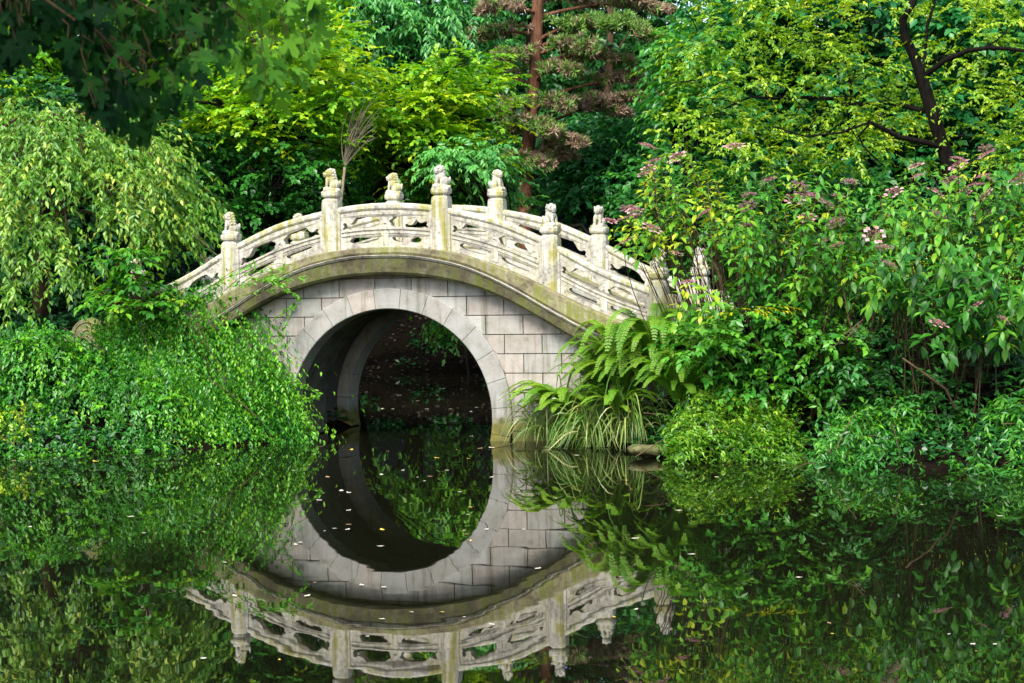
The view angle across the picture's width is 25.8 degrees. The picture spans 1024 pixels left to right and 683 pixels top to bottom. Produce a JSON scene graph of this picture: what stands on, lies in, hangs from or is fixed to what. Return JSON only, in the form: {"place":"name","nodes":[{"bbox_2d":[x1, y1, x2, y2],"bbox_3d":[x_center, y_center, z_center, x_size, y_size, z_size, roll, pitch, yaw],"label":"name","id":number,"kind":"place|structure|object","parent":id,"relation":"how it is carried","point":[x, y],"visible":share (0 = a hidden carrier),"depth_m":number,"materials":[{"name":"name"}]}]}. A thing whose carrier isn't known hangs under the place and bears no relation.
{"place":"outdoors","nodes":[
{"label":"outdoors","id":0,"kind":"place"},
{"bbox_2d":[0,371,1023,682],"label":"pond water","id":1,"kind":"structure","parent":0,"point":[132,567],"depth_m":19.98,"materials":[{"name":"green liquid"}]},
{"bbox_2d":[627,444,668,456],"bbox_3d":[1.871,1.450,29.682,0.681,0.171,0.432,-1,2,0],"label":"mossy rock","id":2,"kind":"object","parent":1,"relation":"on","point":[637,449],"visible":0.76,"depth_m":29.53,"materials":[{"name":"stone"}]},
{"bbox_2d":[0,30,1023,470],"bbox_3d":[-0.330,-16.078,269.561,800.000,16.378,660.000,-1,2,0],"label":"ground","id":3,"kind":"structure","parent":0,"point":[388,350],"depth_m":35.35,"materials":[{"name":"green plant"}]},
{"bbox_2d":[0,24,82,319],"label":"forest tree","id":4,"kind":"object","parent":3,"relation":"on","point":[18,276],"visible":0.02,"depth_m":49.29,"materials":[{"name":"green plant"}]},
{"bbox_2d":[0,395,92,448],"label":"yellow leaved shrub","id":5,"kind":"object","parent":3,"relation":"on","point":[13,425],"visible":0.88,"depth_m":32.48,"materials":[{"name":"green plant"}]},
{"bbox_2d":[0,25,109,259],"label":"forest tree","id":6,"kind":"object","parent":3,"relation":"on","point":[55,190],"depth_m":54.31,"materials":[{"name":"green plant"}]},
{"bbox_2d":[0,318,204,458],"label":"trailing shrub","id":7,"kind":"object","parent":3,"relation":"on","point":[82,368],"visible":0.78,"depth_m":33.07,"materials":[{"name":"green plant"}]},
{"bbox_2d":[0,93,244,334],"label":"weeping tree","id":8,"kind":"object","parent":3,"relation":"on","point":[55,162],"visible":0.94,"depth_m":34.96,"materials":[{"name":"green plant"}]},
{"bbox_2d":[0,67,260,330],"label":"understorey shrub","id":9,"kind":"object","parent":3,"relation":"on","point":[72,222],"visible":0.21,"depth_m":39.18,"materials":[{"name":"green plant"}]},
{"bbox_2d":[74,238,206,324],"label":"broad leaved shrub","id":10,"kind":"object","parent":3,"relation":"on","point":[126,265],"visible":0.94,"depth_m":33.69,"materials":[{"name":"green plant"}]},
{"bbox_2d":[4,14,315,278],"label":"forest tree","id":11,"kind":"object","parent":3,"relation":"on","point":[209,128],"depth_m":57.06,"materials":[{"name":"green plant"}]},
{"bbox_2d":[0,0,337,150],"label":"overhanging maple","id":12,"kind":"object","parent":3,"relation":"on","point":[227,26],"visible":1,"depth_m":9.33,"materials":[{"name":"green plant"}]},
{"bbox_2d":[0,0,357,314],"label":"bank bush","id":13,"kind":"object","parent":3,"relation":"on","point":[42,63],"visible":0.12,"depth_m":43.71,"materials":[{"name":"green plant"}]},
{"bbox_2d":[63,234,364,449],"bbox_3d":[-4.279,1.103,33.453,4.942,5.484,3.555,-1,2,0],"label":"trailing shrub","id":14,"kind":"object","parent":3,"relation":"on","point":[167,348],"visible":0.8,"depth_m":33.43,"materials":[{"name":"green plant"}]},
{"bbox_2d":[115,0,412,280],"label":"forest tree","id":15,"kind":"object","parent":3,"relation":"on","point":[264,247],"visible":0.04,"depth_m":54.20,"materials":[{"name":"green plant"}]},
{"bbox_2d":[147,112,384,273],"bbox_3d":[-4.427,-1.562,40.073,4.483,5.110,3.641,-1,2,0],"label":"understorey shrub","id":16,"kind":"object","parent":3,"relation":"on","point":[257,220],"visible":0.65,"depth_m":39.60,"materials":[{"name":"green plant"}]},
{"bbox_2d":[159,0,379,208],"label":"forest tree","id":17,"kind":"object","parent":3,"relation":"on","point":[241,136],"depth_m":62.02,"materials":[{"name":"green plant"}]},
{"bbox_2d":[131,1,413,251],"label":"yellow green maple","id":18,"kind":"object","parent":3,"relation":"on","point":[239,107],"visible":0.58,"depth_m":39.58,"materials":[{"name":"green plant"}]},
{"bbox_2d":[340,98,378,202],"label":"dead shrub","id":19,"kind":"object","parent":3,"relation":"on","point":[349,149],"visible":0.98,"depth_m":39.10,"materials":[{"name":"brown plant"}]},
{"bbox_2d":[298,0,433,122],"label":"forest tree","id":20,"kind":"object","parent":3,"relation":"on","point":[341,65],"visible":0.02,"depth_m":66.08,"materials":[{"name":"green plant"}]},
{"bbox_2d":[288,37,537,242],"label":"yellow green maple","id":21,"kind":"object","parent":3,"relation":"on","point":[428,96],"visible":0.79,"depth_m":40.99,"materials":[{"name":"green plant"}]},
{"bbox_2d":[62,165,769,440],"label":"stone bridge","id":22,"kind":"structure","parent":3,"relation":"on","point":[498,302],"depth_m":33.03,"materials":[{"name":"stone"}]},
{"bbox_2d":[288,147,548,241],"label":"understorey shrub","id":23,"kind":"object","parent":3,"relation":"on","point":[421,193],"visible":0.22,"depth_m":43.18,"materials":[{"name":"green plant"}]},
{"bbox_2d":[296,0,547,239],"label":"feathery tree","id":24,"kind":"object","parent":3,"relation":"on","point":[413,19],"visible":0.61,"depth_m":48.38,"materials":[{"name":"green plant"}]},
{"bbox_2d":[283,0,571,239],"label":"forest tree","id":25,"kind":"object","parent":3,"relation":"on","point":[548,55],"visible":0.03,"depth_m":56.80,"materials":[{"name":"green plant"}]},
{"bbox_2d":[359,194,540,375],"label":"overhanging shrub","id":26,"kind":"object","parent":3,"relation":"on","point":[465,350],"visible":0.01,"depth_m":49.28,"materials":[{"name":"green plant"}]},
{"bbox_2d":[328,0,592,145],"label":"forest tree","id":27,"kind":"object","parent":3,"relation":"on","point":[549,21],"visible":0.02,"depth_m":59.42,"materials":[{"name":"green plant"}]},
{"bbox_2d":[396,131,543,210],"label":"fern like branch shrub","id":28,"kind":"object","parent":3,"relation":"on","point":[461,161],"visible":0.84,"depth_m":39.57,"materials":[{"name":"green plant"}]},
{"bbox_2d":[452,134,546,211],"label":"bank bush","id":29,"kind":"object","parent":3,"relation":"on","point":[533,186],"visible":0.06,"depth_m":49.36,"materials":[{"name":"green plant"}]},
{"bbox_2d":[0,228,1023,466],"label":"ground cover","id":30,"kind":"object","parent":3,"relation":"on","point":[60,320],"visible":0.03,"depth_m":31.91,"materials":[{"name":"green plant"}]},
{"bbox_2d":[362,312,476,370],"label":"leaf litter","id":31,"kind":"object","parent":30,"relation":"on","point":[378,367],"visible":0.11,"depth_m":52.51,"materials":[{"name":"green plant"}]},
{"bbox_2d":[540,367,594,423],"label":"sedge clump","id":32,"kind":"object","parent":30,"relation":"on","point":[569,378],"visible":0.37,"depth_m":31.78,"materials":[{"name":"green plant"}]},
{"bbox_2d":[637,278,893,423],"bbox_3d":[3.395,0.296,30.037,3.343,2.470,3.149,-1,2,0],"label":"leafy shrub","id":33,"kind":"object","parent":30,"relation":"on","point":[748,360],"visible":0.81,"depth_m":29.47,"materials":[{"name":"green plant"}]},
{"bbox_2d":[418,223,616,365],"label":"hanging sprig shrub","id":34,"kind":"object","parent":3,"relation":"on","point":[433,324],"visible":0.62,"depth_m":44.42,"materials":[{"name":"green plant"}]},
{"bbox_2d":[494,394,580,447],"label":"sedge clump","id":35,"kind":"object","parent":3,"relation":"on","point":[535,431],"visible":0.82,"depth_m":31.81,"materials":[{"name":"green plant"}]},
{"bbox_2d":[498,380,604,423],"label":"fern","id":36,"kind":"object","parent":3,"relation":"on","point":[544,393],"visible":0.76,"depth_m":31.49,"materials":[{"name":"green plant"}]},
{"bbox_2d":[399,0,709,227],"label":"forest tree","id":37,"kind":"object","parent":3,"relation":"on","point":[543,88],"visible":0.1,"depth_m":56.08,"materials":[{"name":"green plant"}]},
{"bbox_2d":[464,0,685,249],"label":"pine tree","id":38,"kind":"object","parent":3,"relation":"on","point":[551,153],"visible":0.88,"depth_m":47.52,"materials":[{"name":"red plant"}]},
{"bbox_2d":[470,0,687,212],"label":"forest tree","id":39,"kind":"object","parent":3,"relation":"on","point":[560,59],"depth_m":68.67,"materials":[{"name":"green plant"}]},
{"bbox_2d":[516,383,643,451],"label":"sedge clump","id":40,"kind":"object","parent":3,"relation":"on","point":[569,427],"visible":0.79,"depth_m":31.14,"materials":[{"name":"green plant"}]},
{"bbox_2d":[546,341,620,402],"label":"fern","id":41,"kind":"object","parent":3,"relation":"on","point":[594,381],"visible":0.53,"depth_m":31.54,"materials":[{"name":"green plant"}]},
{"bbox_2d":[525,0,684,240],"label":"slim tree","id":42,"kind":"object","parent":3,"relation":"on","point":[610,41],"visible":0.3,"depth_m":51.89,"materials":[{"name":"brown plant"}]},
{"bbox_2d":[517,87,711,268],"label":"bank bush","id":43,"kind":"object","parent":3,"relation":"on","point":[606,143],"visible":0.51,"depth_m":49.48,"materials":[{"name":"green plant"}]},
{"bbox_2d":[568,384,662,415],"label":"fern","id":44,"kind":"object","parent":3,"relation":"on","point":[612,398],"visible":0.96,"depth_m":30.78,"materials":[{"name":"green plant"}]},
{"bbox_2d":[576,365,664,441],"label":"sedge clump","id":45,"kind":"object","parent":3,"relation":"on","point":[606,391],"visible":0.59,"depth_m":31.06,"materials":[{"name":"green plant"}]},
{"bbox_2d":[559,319,688,394],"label":"fern","id":46,"kind":"object","parent":3,"relation":"on","point":[612,365],"visible":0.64,"depth_m":31.07,"materials":[{"name":"green plant"}]},
{"bbox_2d":[576,390,673,448],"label":"sedge clump","id":47,"kind":"object","parent":3,"relation":"on","point":[631,428],"visible":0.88,"depth_m":30.82,"materials":[{"name":"green plant"}]},
{"bbox_2d":[468,0,798,273],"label":"forest tree","id":48,"kind":"object","parent":3,"relation":"on","point":[595,64],"visible":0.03,"depth_m":56.77,"materials":[{"name":"green plant"}]},
{"bbox_2d":[591,303,713,388],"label":"fern","id":49,"kind":"object","parent":3,"relation":"on","point":[642,329],"visible":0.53,"depth_m":30.60,"materials":[{"name":"green plant"}]},
{"bbox_2d":[617,351,734,408],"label":"fern","id":50,"kind":"object","parent":3,"relation":"on","point":[678,390],"visible":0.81,"depth_m":30.00,"materials":[{"name":"green plant"}]},
{"bbox_2d":[538,0,819,244],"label":"forest tree","id":51,"kind":"object","parent":3,"relation":"on","point":[615,33],"visible":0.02,"depth_m":62.37,"materials":[{"name":"green plant"}]},
{"bbox_2d":[602,142,758,401],"bbox_3d":[2.436,-0.760,30.605,1.907,3.912,2.768,0,3,33],"label":"hydrangea shrub","id":52,"kind":"object","parent":3,"relation":"on","point":[686,207],"visible":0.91,"depth_m":30.33,"materials":[{"name":"green plant"}]},
{"bbox_2d":[615,14,767,282],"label":"broadleaf tree","id":53,"kind":"object","parent":3,"relation":"on","point":[660,68],"visible":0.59,"depth_m":40.42,"materials":[{"name":"green plant"}]},
{"bbox_2d":[665,272,736,412],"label":"hydrangea shrub","id":54,"kind":"object","parent":3,"relation":"on","point":[699,327],"visible":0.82,"depth_m":29.25,"materials":[{"name":"green plant"}]},
{"bbox_2d":[635,364,823,465],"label":"mounded shrub","id":55,"kind":"object","parent":3,"relation":"on","point":[773,434],"visible":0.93,"depth_m":29.13,"materials":[{"name":"green plant"}]},
{"bbox_2d":[707,306,805,421],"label":"yellow sprig shrub","id":56,"kind":"object","parent":3,"relation":"on","point":[757,311],"visible":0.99,"depth_m":28.77,"materials":[{"name":"green plant"}]},
{"bbox_2d":[589,138,944,324],"bbox_3d":[4.473,-1.496,39.489,6.163,4.249,5.076,-1,2,0],"label":"understorey shrub","id":57,"kind":"object","parent":3,"relation":"on","point":[620,196],"visible":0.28,"depth_m":38.90,"materials":[{"name":"green plant"}]},
{"bbox_2d":[613,1,950,274],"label":"forest tree","id":58,"kind":"object","parent":3,"relation":"on","point":[625,47],"depth_m":55.96,"materials":[{"name":"green plant"}]},
{"bbox_2d":[718,142,895,427],"bbox_3d":[3.965,-0.694,30.015,2.606,3.966,3.038,-1,2,0],"label":"hydrangea shrub","id":59,"kind":"object","parent":3,"relation":"on","point":[817,256],"visible":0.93,"depth_m":29.50,"materials":[{"name":"green plant"}]},
{"bbox_2d":[629,0,1023,344],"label":"golden tree","id":60,"kind":"object","parent":3,"relation":"on","point":[929,106],"visible":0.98,"depth_m":37.34,"materials":[{"name":"green plant"}]},
{"bbox_2d":[633,0,1023,317],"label":"broadleaf tree","id":61,"kind":"object","parent":3,"relation":"on","point":[937,28],"visible":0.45,"depth_m":43.31,"materials":[{"name":"green plant"}]},
{"bbox_2d":[784,271,969,413],"bbox_3d":[5.173,0.243,30.925,3.365,2.513,2.769,-1,2,0],"label":"understorey shrub","id":62,"kind":"object","parent":3,"relation":"on","point":[885,330],"visible":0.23,"depth_m":30.40,"materials":[{"name":"green plant"}]},
{"bbox_2d":[740,0,1023,254],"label":"forest tree","id":63,"kind":"object","parent":3,"relation":"on","point":[922,180],"visible":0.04,"depth_m":55.49,"materials":[{"name":"green plant"}]},
{"bbox_2d":[797,378,1008,474],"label":"lance leaved shrub","id":64,"kind":"object","parent":3,"relation":"on","point":[834,434],"visible":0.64,"depth_m":28.32,"materials":[{"name":"green plant"}]},
{"bbox_2d":[788,324,1023,448],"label":"understorey shrub","id":65,"kind":"object","parent":3,"relation":"on","point":[962,402],"visible":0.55,"depth_m":29.07,"materials":[{"name":"green plant"}]},
{"bbox_2d":[829,254,1016,429],"bbox_3d":[5.737,0.070,28.998,3.257,2.525,1.587,-1,2,0],"label":"bare stem shrub","id":66,"kind":"object","parent":3,"relation":"on","point":[912,365],"visible":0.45,"depth_m":29.11,"materials":[{"name":"brown plant"}]},
{"bbox_2d":[834,222,1022,350],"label":"sunlit bush","id":67,"kind":"object","parent":3,"relation":"on","point":[928,282],"visible":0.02,"depth_m":38.17,"materials":[{"name":"green plant"}]},
{"bbox_2d":[852,226,1023,402],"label":"hydrangea shrub","id":68,"kind":"object","parent":3,"relation":"on","point":[958,327],"visible":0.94,"depth_m":28.31,"materials":[{"name":"green plant"}]},
{"bbox_2d":[868,144,1023,405],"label":"hydrangea shrub","id":69,"kind":"object","parent":3,"relation":"on","point":[1000,229],"visible":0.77,"depth_m":29.13,"materials":[{"name":"green plant"}]},
{"bbox_2d":[892,5,1023,234],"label":"forest tree","id":70,"kind":"object","parent":3,"relation":"on","point":[1021,157],"depth_m":53.99,"materials":[{"name":"green plant"}]},
{"bbox_2d":[902,328,1023,402],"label":"understorey shrub","id":71,"kind":"object","parent":3,"relation":"on","point":[1013,357],"visible":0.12,"depth_m":29.78,"materials":[{"name":"green plant"}]},
{"bbox_2d":[941,361,1023,476],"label":"lance leaved shrub","id":72,"kind":"object","parent":3,"relation":"on","point":[1012,413],"visible":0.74,"depth_m":27.66,"materials":[{"name":"green plant"}]},
{"bbox_2d":[950,0,1018,136],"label":"forest tree","id":73,"kind":"object","parent":3,"relation":"on","point":[993,116],"depth_m":66.18,"materials":[{"name":"green plant"}]},
{"bbox_2d":[77,0,1009,48],"label":"sky","id":74,"kind":"structure","parent":0,"point":[418,1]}
]}

